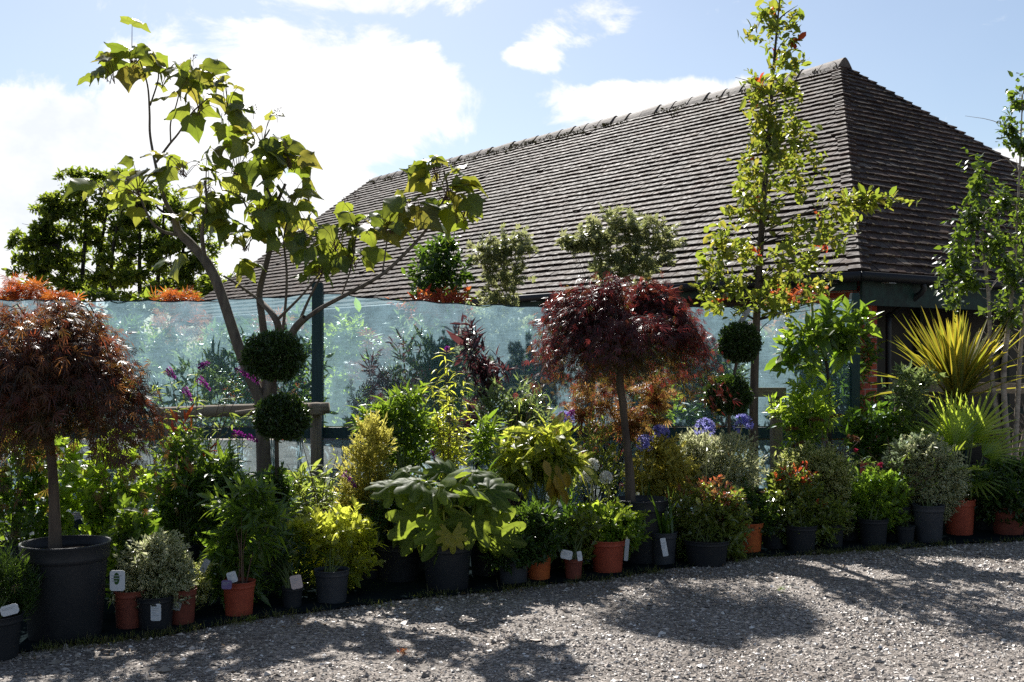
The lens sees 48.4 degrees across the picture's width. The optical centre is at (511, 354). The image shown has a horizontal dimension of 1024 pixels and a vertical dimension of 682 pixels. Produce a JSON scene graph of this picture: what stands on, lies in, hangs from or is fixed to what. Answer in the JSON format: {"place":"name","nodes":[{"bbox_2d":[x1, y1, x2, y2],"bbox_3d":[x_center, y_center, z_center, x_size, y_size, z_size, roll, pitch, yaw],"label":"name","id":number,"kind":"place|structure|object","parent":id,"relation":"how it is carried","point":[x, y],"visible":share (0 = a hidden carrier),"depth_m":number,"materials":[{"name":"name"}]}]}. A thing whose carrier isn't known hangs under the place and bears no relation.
{"place":"outdoors","nodes":[
{"label":"outdoors","id":0,"kind":"place"},
{"bbox_2d":[225,305,305,460],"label":"leafy shrub","id":1,"kind":"object","parent":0,"point":[272,323],"visible":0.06,"depth_m":12.68,"materials":[{"name":"plant"}]},
{"bbox_2d":[339,327,411,442],"bbox_3d":[-1.377,0.650,11.633,0.696,1.900,0.680,0,0,21],"label":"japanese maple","id":2,"kind":"object","parent":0,"point":[376,390],"visible":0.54,"depth_m":11.57,"materials":[{"name":"plant"}]},
{"bbox_2d":[362,329,429,472],"bbox_3d":[-1.306,0.638,13.125,0.862,1.924,0.852,0,0,44],"label":"japanese maple","id":3,"kind":"object","parent":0,"point":[380,375],"visible":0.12,"depth_m":13.07,"materials":[{"name":"plant"}]},
{"bbox_2d":[0,359,1023,681],"bbox_3d":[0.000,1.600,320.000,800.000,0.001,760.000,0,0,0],"label":"ground","id":4,"kind":"structure","parent":0,"point":[452,609],"depth_m":6.51,"materials":[{"name":"gravel"}]},
{"bbox_2d":[0,272,86,477],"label":"japanese maple","id":5,"kind":"object","parent":4,"relation":"on","point":[16,290],"visible":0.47,"depth_m":12.56,"materials":[{"name":"plant"}]},
{"bbox_2d":[1,165,138,309],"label":"broadleaf tree","id":6,"kind":"object","parent":4,"relation":"on","point":[43,241],"visible":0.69,"depth_m":41.58,"materials":[{"name":"green plant"}]},
{"bbox_2d":[100,308,154,485],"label":"leafy shrub","id":7,"kind":"object","parent":4,"relation":"on","point":[119,326],"visible":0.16,"depth_m":12.45,"materials":[{"name":"plant"}]},
{"bbox_2d":[73,284,205,330],"bbox_3d":[-11.680,-0.310,36.081,5.409,3.820,2.476,0,0,0],"label":"broadleaf tree","id":8,"kind":"object","parent":4,"relation":"on","point":[109,294],"visible":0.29,"depth_m":35.87,"materials":[{"name":"plant"}]},
{"bbox_2d":[92,168,224,373],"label":"broadleaf tree","id":9,"kind":"object","parent":4,"relation":"on","point":[155,248],"visible":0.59,"depth_m":40.69,"materials":[{"name":"green plant"}]},
{"bbox_2d":[124,325,197,475],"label":"leafy shrub","id":10,"kind":"object","parent":4,"relation":"on","point":[157,345],"visible":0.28,"depth_m":12.40,"materials":[{"name":"plant"}]},
{"bbox_2d":[123,319,208,404],"bbox_3d":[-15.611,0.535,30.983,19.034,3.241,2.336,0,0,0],"label":"leafy shrub","id":11,"kind":"object","parent":4,"relation":"on","point":[201,353],"visible":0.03,"depth_m":30.60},
{"bbox_2d":[148,284,214,388],"bbox_3d":[-3.730,0.400,12.771,0.746,2.401,0.692,0,0,0],"label":"japanese maple","id":12,"kind":"object","parent":4,"relation":"on","point":[172,295],"visible":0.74,"depth_m":12.75,"materials":[{"name":"plant"}]},
{"bbox_2d":[148,322,244,448],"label":"leafy shrub","id":13,"kind":"object","parent":4,"relation":"on","point":[209,379],"visible":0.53,"depth_m":11.58,"materials":[{"name":"plant"}]},
{"bbox_2d":[175,269,233,296],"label":"broadleaf tree","id":14,"kind":"object","parent":4,"relation":"on","point":[205,286],"visible":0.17,"depth_m":37.75,"materials":[{"name":"green plant"}]},
{"bbox_2d":[203,313,278,470],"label":"leafy shrub","id":15,"kind":"object","parent":4,"relation":"on","point":[244,322],"visible":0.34,"depth_m":11.56,"materials":[{"name":"plant"}]},
{"bbox_2d":[267,297,335,511],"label":"leafy shrub","id":16,"kind":"object","parent":4,"relation":"on","point":[305,386],"visible":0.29,"depth_m":11.59,"materials":[{"name":"plant"}]},
{"bbox_2d":[299,298,388,488],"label":"leafy shrub","id":17,"kind":"object","parent":4,"relation":"on","point":[350,343],"visible":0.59,"depth_m":12.54,"materials":[{"name":"plant"}]},
{"bbox_2d":[371,308,455,477],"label":"leafy shrub","id":18,"kind":"object","parent":4,"relation":"on","point":[423,340],"visible":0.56,"depth_m":11.53,"materials":[{"name":"plant"}]},
{"bbox_2d":[0,282,859,512],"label":"netting fence","id":19,"kind":"object","parent":4,"relation":"on","point":[318,356],"visible":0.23,"depth_m":11.30,"materials":[{"name":"teal fabric"}]},
{"bbox_2d":[386,283,474,484],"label":"leafy shrub","id":20,"kind":"object","parent":4,"relation":"on","point":[450,297],"visible":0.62,"depth_m":12.16,"materials":[{"name":"red plant"}]},
{"bbox_2d":[396,231,476,470],"bbox_3d":[-0.832,0.088,12.625,0.920,3.023,0.674,0,0,0],"label":"leafy shrub","id":21,"kind":"object","parent":4,"relation":"on","point":[437,272],"visible":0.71,"depth_m":12.53,"materials":[{"name":"plant"}]},
{"bbox_2d":[414,322,485,439],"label":"leafy shrub","id":22,"kind":"object","parent":4,"relation":"on","point":[456,367],"visible":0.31,"depth_m":11.60,"materials":[{"name":"plant"}]},
{"bbox_2d":[447,301,525,451],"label":"leafy shrub","id":23,"kind":"object","parent":4,"relation":"on","point":[482,323],"visible":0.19,"depth_m":12.80,"materials":[{"name":"plant"}]},
{"bbox_2d":[464,223,540,426],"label":"variegated shrub","id":24,"kind":"object","parent":4,"relation":"on","point":[494,251],"visible":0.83,"depth_m":12.76,"materials":[{"name":"plant"}]},
{"bbox_2d":[18,539,1014,676],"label":"fallen leaves","id":25,"kind":"object","parent":4,"relation":"on","point":[503,594],"visible":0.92,"depth_m":7.57,"materials":[{"name":"brown plant"}]},
{"bbox_2d":[14,535,1023,657],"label":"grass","id":26,"kind":"structure","parent":4,"relation":"on","point":[875,549],"depth_m":7.56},
{"bbox_2d":[19,517,1023,651],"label":"ground fabric","id":27,"kind":"object","parent":4,"relation":"on","point":[377,589],"visible":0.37,"depth_m":7.69,"materials":[{"name":"fabric"}]},
{"bbox_2d":[0,539,47,660],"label":"potted conifer","id":28,"kind":"object","parent":27,"relation":"on","point":[16,605],"visible":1,"depth_m":6.08,"materials":[{"name":"plant"}]},
{"bbox_2d":[0,431,69,596],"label":"leafy shrub","id":29,"kind":"object","parent":27,"relation":"on","point":[30,490],"visible":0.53,"depth_m":7.53,"materials":[{"name":"plant"}]},
{"bbox_2d":[0,293,193,642],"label":"japanese maple","id":30,"kind":"object","parent":27,"relation":"on","point":[63,370],"visible":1,"depth_m":6.27,"materials":[{"name":"plant"}]},
{"bbox_2d":[38,428,160,591],"bbox_3d":[-2.802,1.041,7.692,0.861,1.117,0.530,0,0,0],"label":"leafy shrub","id":31,"kind":"object","parent":27,"relation":"on","point":[92,513],"visible":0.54,"depth_m":7.62,"materials":[{"name":"plant"}]},
{"bbox_2d":[99,493,163,628],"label":"potted shrub","id":32,"kind":"object","parent":27,"relation":"on","point":[135,522],"visible":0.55,"depth_m":6.91,"materials":[{"name":"plant"}]},
{"bbox_2d":[108,526,199,629],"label":"potted shrub","id":33,"kind":"object","parent":27,"relation":"on","point":[159,569],"visible":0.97,"depth_m":6.65,"materials":[{"name":"plant"}]},
{"bbox_2d":[136,403,243,577],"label":"leafy shrub","id":34,"kind":"object","parent":27,"relation":"on","point":[167,505],"visible":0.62,"depth_m":7.83,"materials":[{"name":"green plant"}]},
{"bbox_2d":[169,553,219,624],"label":"potted shrub","id":35,"kind":"object","parent":27,"relation":"on","point":[183,614],"visible":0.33,"depth_m":6.76,"materials":[{"name":"plant"}]},
{"bbox_2d":[152,361,258,570],"bbox_3d":[-2.266,0.820,8.383,0.866,1.560,0.440,0,0,0],"label":"butterfly bush","id":36,"kind":"object","parent":27,"relation":"on","point":[167,370],"visible":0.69,"depth_m":8.39,"materials":[{"name":"green plant"}]},
{"bbox_2d":[186,447,292,575],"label":"leafy shrub","id":37,"kind":"object","parent":27,"relation":"on","point":[218,481],"visible":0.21,"depth_m":7.74,"materials":[{"name":"plant"}]},
{"bbox_2d":[155,402,329,538],"bbox_3d":[-2.274,1.001,9.613,1.464,1.199,0.265,0,0,0],"label":"rail fence","id":38,"kind":"object","parent":27,"relation":"on","point":[318,410],"visible":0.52,"depth_m":9.57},
{"bbox_2d":[193,470,295,616],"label":"potted shrub","id":39,"kind":"object","parent":27,"relation":"on","point":[234,590],"visible":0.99,"depth_m":7.13,"materials":[{"name":"plant"}]},
{"bbox_2d":[60,16,488,474],"bbox_3d":[-1.857,-0.560,9.288,3.388,4.320,1.108,0,0,8],"label":"leaved tree","id":40,"kind":"object","parent":27,"relation":"on","point":[391,221],"visible":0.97,"depth_m":9.22,"materials":[{"name":"green plant"}]},
{"bbox_2d":[238,327,313,575],"bbox_3d":[-1.720,0.699,8.305,0.568,1.803,0.489,0,0,0],"label":"double ball topiary","id":41,"kind":"object","parent":27,"relation":"on","point":[288,414],"visible":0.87,"depth_m":8.20,"materials":[{"name":"plant"}]},
{"bbox_2d":[246,522,327,607],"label":"potted shrub","id":42,"kind":"object","parent":27,"relation":"on","point":[291,590],"visible":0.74,"depth_m":7.42,"materials":[{"name":"plant"}]},
{"bbox_2d":[285,458,354,573],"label":"leafy shrub","id":43,"kind":"object","parent":27,"relation":"on","point":[301,479],"visible":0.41,"depth_m":8.65,"materials":[{"name":"green plant"}]},
{"bbox_2d":[287,437,359,576],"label":"leafy shrub","id":44,"kind":"object","parent":27,"relation":"on","point":[329,503],"visible":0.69,"depth_m":8.21,"materials":[{"name":"green plant"}]},
{"bbox_2d":[282,496,387,603],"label":"potted shrub","id":45,"kind":"object","parent":27,"relation":"on","point":[340,569],"visible":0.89,"depth_m":7.54,"materials":[{"name":"plant"}]},
{"bbox_2d":[329,409,396,578],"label":"leafy shrub","id":46,"kind":"object","parent":27,"relation":"on","point":[373,470],"visible":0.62,"depth_m":8.33,"materials":[{"name":"plant"}]},
{"bbox_2d":[346,377,507,572],"bbox_3d":[-0.665,0.886,8.716,1.299,1.428,0.918,0,0,0],"label":"leafy shrub","id":47,"kind":"object","parent":27,"relation":"on","point":[405,415],"visible":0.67,"depth_m":8.85,"materials":[{"name":"plant"}]},
{"bbox_2d":[348,458,513,581],"bbox_3d":[-0.570,1.159,8.215,1.235,0.883,0.775,0,0,0],"label":"leafy shrub","id":48,"kind":"object","parent":27,"relation":"on","point":[397,567],"visible":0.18,"depth_m":8.02,"materials":[{"name":"plant"}]},
{"bbox_2d":[364,456,526,589],"bbox_3d":[-0.449,1.157,7.776,1.017,0.886,0.800,0,0,27],"label":"rice paper plant","id":49,"kind":"object","parent":27,"relation":"on","point":[444,538],"visible":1,"depth_m":7.67,"materials":[{"name":"green plant"}]},
{"bbox_2d":[423,346,476,485],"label":"butterfly bush","id":50,"kind":"object","parent":27,"relation":"on","point":[443,448],"visible":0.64,"depth_m":8.77,"materials":[{"name":"plant"}]},
{"bbox_2d":[446,314,521,512],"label":"leafy shrub","id":51,"kind":"object","parent":27,"relation":"on","point":[485,366],"visible":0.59,"depth_m":10.16,"materials":[{"name":"purple plant"}]},
{"bbox_2d":[470,540,498,575],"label":"leafy shrub","id":52,"kind":"object","parent":27,"relation":"on","point":[477,567],"visible":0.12,"depth_m":8.19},
{"bbox_2d":[471,372,557,513],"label":"leafy shrub","id":53,"kind":"object","parent":27,"relation":"on","point":[509,406],"visible":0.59,"depth_m":9.96,"materials":[{"name":"plant"}]},
{"bbox_2d":[476,493,567,583],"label":"potted shrub","id":54,"kind":"object","parent":27,"relation":"on","point":[537,547],"visible":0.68,"depth_m":7.89,"materials":[{"name":"plant"}]},
{"bbox_2d":[503,365,574,508],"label":"butterfly bush","id":55,"kind":"object","parent":27,"relation":"on","point":[571,411],"visible":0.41,"depth_m":8.94,"materials":[{"name":"green plant"}]},
{"bbox_2d":[486,411,598,569],"bbox_3d":[0.210,1.018,8.763,0.942,1.164,0.918,0,0,44],"label":"spotted laurel","id":56,"kind":"object","parent":27,"relation":"on","point":[530,457],"visible":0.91,"depth_m":8.59,"materials":[{"name":"plant"}]},
{"bbox_2d":[524,507,576,579],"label":"potted shrub","id":57,"kind":"object","parent":27,"relation":"on","point":[540,571],"visible":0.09,"depth_m":8.09,"materials":[{"name":"plant"}]},
{"bbox_2d":[538,411,580,515],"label":"agapanthus","id":58,"kind":"object","parent":27,"relation":"on","point":[569,507],"visible":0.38,"depth_m":9.48,"materials":[{"name":"plant"}]},
{"bbox_2d":[556,508,605,578],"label":"potted shrub","id":59,"kind":"object","parent":27,"relation":"on","point":[574,558],"visible":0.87,"depth_m":8.27,"materials":[{"name":"green plant"}]},
{"bbox_2d":[558,406,624,511],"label":"leafy shrub","id":60,"kind":"object","parent":27,"relation":"on","point":[597,457],"visible":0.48,"depth_m":9.38,"materials":[{"name":"green plant"}]},
{"bbox_2d":[574,458,615,561],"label":"agapanthus","id":61,"kind":"object","parent":27,"relation":"on","point":[603,474],"visible":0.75,"depth_m":8.93,"materials":[{"name":"plant"}]},
{"bbox_2d":[571,496,656,572],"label":"potted shrub","id":62,"kind":"object","parent":27,"relation":"on","point":[616,543],"visible":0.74,"depth_m":8.40,"materials":[{"name":"plant"}]},
{"bbox_2d":[562,373,681,505],"bbox_3d":[0.920,0.844,9.706,1.103,1.512,0.584,0,0,0],"label":"japanese maple","id":63,"kind":"object","parent":27,"relation":"on","point":[633,422],"visible":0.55,"depth_m":9.64,"materials":[{"name":"plant"}]},
{"bbox_2d":[512,270,744,563],"bbox_3d":[0.770,0.466,8.929,1.720,2.268,1.595,0,0,-34],"label":"japanese maple","id":64,"kind":"object","parent":27,"relation":"on","point":[606,327],"visible":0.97,"depth_m":8.64,"materials":[{"name":"plant"}]},
{"bbox_2d":[635,424,672,501],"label":"agapanthus","id":65,"kind":"object","parent":27,"relation":"on","point":[645,444],"visible":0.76,"depth_m":9.21,"materials":[{"name":"plant"}]},
{"bbox_2d":[622,431,701,550],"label":"leafy shrub","id":66,"kind":"object","parent":27,"relation":"on","point":[669,453],"visible":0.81,"depth_m":9.22,"materials":[{"name":"plant"}]},
{"bbox_2d":[648,485,689,564],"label":"agapanthus","id":67,"kind":"object","parent":27,"relation":"on","point":[664,545],"visible":0.94,"depth_m":8.62,"materials":[{"name":"plant"}]},
{"bbox_2d":[666,474,758,566],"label":"potted shrub","id":68,"kind":"object","parent":27,"relation":"on","point":[700,542],"visible":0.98,"depth_m":8.77,"materials":[{"name":"green plant"}]},
{"bbox_2d":[686,413,753,534],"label":"agapanthus","id":69,"kind":"object","parent":27,"relation":"on","point":[745,417],"visible":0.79,"depth_m":9.22,"materials":[{"name":"plant"}]},
{"bbox_2d":[674,427,770,520],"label":"leafy shrub","id":70,"kind":"object","parent":27,"relation":"on","point":[718,462],"visible":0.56,"depth_m":9.42,"materials":[{"name":"plant"}]},
{"bbox_2d":[699,320,764,445],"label":"double ball topiary","id":71,"kind":"object","parent":27,"relation":"on","point":[739,342],"visible":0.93,"depth_m":9.69,"materials":[{"name":"plant"}]},
{"bbox_2d":[730,476,784,552],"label":"potted shrub","id":72,"kind":"object","parent":27,"relation":"on","point":[759,526],"visible":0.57,"depth_m":9.20,"materials":[{"name":"plant"}]},
{"bbox_2d":[758,387,785,478],"bbox_3d":[2.323,0.953,10.607,0.420,1.294,0.205,0,0,0],"label":"rail fence","id":73,"kind":"object","parent":27,"relation":"on","point":[776,433],"visible":0.48,"depth_m":10.60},
{"bbox_2d":[761,473,788,548],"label":"leafy shrub","id":74,"kind":"object","parent":27,"relation":"on","point":[774,541],"visible":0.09,"depth_m":9.35,"materials":[{"name":"plant"}]},
{"bbox_2d":[762,363,843,454],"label":"leafy shrub","id":75,"kind":"object","parent":27,"relation":"on","point":[803,410],"visible":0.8,"depth_m":10.04,"materials":[{"name":"plant"}]},
{"bbox_2d":[687,0,922,512],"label":"slender tree","id":76,"kind":"object","parent":27,"relation":"on","point":[769,141],"visible":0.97,"depth_m":10.03,"materials":[{"name":"green plant"}]},
{"bbox_2d":[760,461,856,551],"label":"potted shrub","id":77,"kind":"object","parent":27,"relation":"on","point":[806,522],"visible":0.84,"depth_m":9.33,"materials":[{"name":"green plant"}]},
{"bbox_2d":[769,439,862,546],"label":"potted shrub","id":78,"kind":"object","parent":27,"relation":"on","point":[837,477],"visible":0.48,"depth_m":9.62,"materials":[{"name":"plant"}]},
{"bbox_2d":[764,292,882,447],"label":"leafy shrub","id":79,"kind":"object","parent":27,"relation":"on","point":[836,338],"visible":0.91,"depth_m":10.25,"materials":[{"name":"green plant"}]},
{"bbox_2d":[771,413,881,483],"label":"butterfly bush","id":80,"kind":"object","parent":27,"relation":"on","point":[821,431],"visible":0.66,"depth_m":9.89,"materials":[{"name":"green plant"}]},
{"bbox_2d":[834,399,916,505],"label":"leafy shrub","id":81,"kind":"object","parent":27,"relation":"on","point":[878,420],"visible":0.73,"depth_m":10.44,"materials":[{"name":"plant"}]},
{"bbox_2d":[846,466,914,545],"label":"potted shrub","id":82,"kind":"object","parent":27,"relation":"on","point":[876,523],"visible":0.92,"depth_m":9.68,"materials":[{"name":"plant"}]},
{"bbox_2d":[854,437,946,540],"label":"butterfly bush","id":83,"kind":"object","parent":27,"relation":"on","point":[892,537],"visible":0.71,"depth_m":9.77,"materials":[{"name":"green plant"}]},
{"bbox_2d":[895,508,914,542],"bbox_3d":[3.399,1.425,9.835,0.247,0.351,0.522,0,0,7],"label":"plant pot","id":84,"kind":"object","parent":27,"relation":"on","point":[904,533],"visible":0.49,"depth_m":9.61,"materials":[{"name":"plastic"}]},
{"bbox_2d":[881,359,949,524],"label":"leafy shrub","id":85,"kind":"object","parent":27,"relation":"on","point":[916,386],"visible":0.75,"depth_m":10.46,"materials":[{"name":"plant"}]},
{"bbox_2d":[880,428,974,542],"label":"potted shrub","id":86,"kind":"object","parent":27,"relation":"on","point":[932,509],"visible":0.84,"depth_m":9.84,"materials":[{"name":"plant"}]},
{"bbox_2d":[860,295,1023,522],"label":"cordyline","id":87,"kind":"object","parent":27,"relation":"on","point":[957,358],"visible":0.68,"depth_m":10.75,"materials":[{"name":"plant"}]},
{"bbox_2d":[892,381,1023,438],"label":"rail fence","id":88,"kind":"object","parent":27,"relation":"on","point":[984,387],"visible":0.04,"depth_m":10.93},
{"bbox_2d":[903,385,1023,534],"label":"fan palm","id":89,"kind":"object","parent":27,"relation":"on","point":[969,430],"visible":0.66,"depth_m":10.15,"materials":[{"name":"plant"}]},
{"bbox_2d":[930,71,1023,492],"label":"birch tree","id":90,"kind":"object","parent":27,"relation":"on","point":[1009,264],"visible":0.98,"depth_m":10.59,"materials":[{"name":"green plant"}]},
{"bbox_2d":[973,488,992,529],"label":"leafy shrub","id":91,"kind":"object","parent":27,"relation":"on","point":[979,524],"visible":0.02,"depth_m":10.36,"materials":[{"name":"plant"}]},
{"bbox_2d":[965,452,1023,534],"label":"potted shrub","id":92,"kind":"object","parent":27,"relation":"on","point":[1006,512],"visible":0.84,"depth_m":10.03,"materials":[{"name":"plant"}]},
{"bbox_2d":[477,321,575,493],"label":"leafy shrub","id":93,"kind":"object","parent":4,"relation":"on","point":[515,342],"visible":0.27,"depth_m":12.42,"materials":[{"name":"plant"}]},
{"bbox_2d":[525,337,610,500],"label":"leafy shrub","id":94,"kind":"object","parent":4,"relation":"on","point":[556,401],"visible":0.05,"depth_m":12.39,"materials":[{"name":"plant"}]},
{"bbox_2d":[170,57,1023,479],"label":"building","id":95,"kind":"structure","parent":4,"relation":"on","point":[670,163],"depth_m":17.79,"materials":[{"name":"tile"}]},
{"bbox_2d":[892,307,1023,462],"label":"window frame","id":96,"kind":"structure","parent":95,"relation":"in","point":[919,312],"depth_m":16.38,"materials":[{"name":"brown paint"}]},
{"bbox_2d":[554,202,687,471],"bbox_3d":[1.230,-0.060,12.890,1.534,3.320,0.672,0,0,0],"label":"variegated shrub","id":97,"kind":"object","parent":4,"relation":"on","point":[599,239],"visible":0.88,"depth_m":12.82,"materials":[{"name":"plant"}]},
{"bbox_2d":[590,360,665,501],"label":"leafy shrub","id":98,"kind":"object","parent":4,"relation":"on","point":[631,397],"visible":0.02,"depth_m":12.05,"materials":[{"name":"plant"}]},
{"bbox_2d":[627,346,688,469],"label":"leafy shrub","id":99,"kind":"object","parent":4,"relation":"on","point":[671,419],"visible":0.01,"depth_m":12.99,"materials":[{"name":"plant"}]},
{"bbox_2d":[662,336,740,491],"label":"leafy shrub","id":100,"kind":"object","parent":4,"relation":"on","point":[707,413],"visible":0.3,"depth_m":11.65,"materials":[{"name":"plant"}]},
{"bbox_2d":[722,325,824,482],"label":"leafy shrub","id":101,"kind":"object","parent":4,"relation":"on","point":[772,375],"visible":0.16,"depth_m":12.02,"materials":[{"name":"plant"}]},
{"bbox_2d":[764,283,831,396],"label":"leafy shrub","id":102,"kind":"object","parent":4,"relation":"on","point":[781,323],"visible":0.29,"depth_m":11.87,"materials":[{"name":"plant"}]},
{"bbox_2d":[781,307,866,438],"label":"leafy shrub","id":103,"kind":"object","parent":4,"relation":"on","point":[835,377],"visible":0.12,"depth_m":11.61,"materials":[{"name":"plant"}]},
{"bbox_2d":[799,315,884,451],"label":"leafy shrub","id":104,"kind":"object","parent":4,"relation":"on","point":[870,345],"visible":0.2,"depth_m":12.97,"materials":[{"name":"plant"}]},
{"bbox_2d":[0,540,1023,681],"bbox_3d":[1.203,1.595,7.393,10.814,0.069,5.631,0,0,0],"label":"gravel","id":105,"kind":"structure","parent":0,"point":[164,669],"depth_m":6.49,"materials":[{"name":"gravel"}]},
{"bbox_2d":[0,0,1023,355],"label":"sky","id":106,"kind":"structure","parent":0,"point":[374,88],"materials":[{"name":"blue"}]},
{"bbox_2d":[688,320,770,453],"bbox_3d":[2.488,0.599,12.700,1.050,2.003,0.910,0,0,0],"label":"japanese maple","id":107,"kind":"object","parent":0,"point":[726,420],"visible":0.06,"depth_m":12.61,"materials":[{"name":"plant"}]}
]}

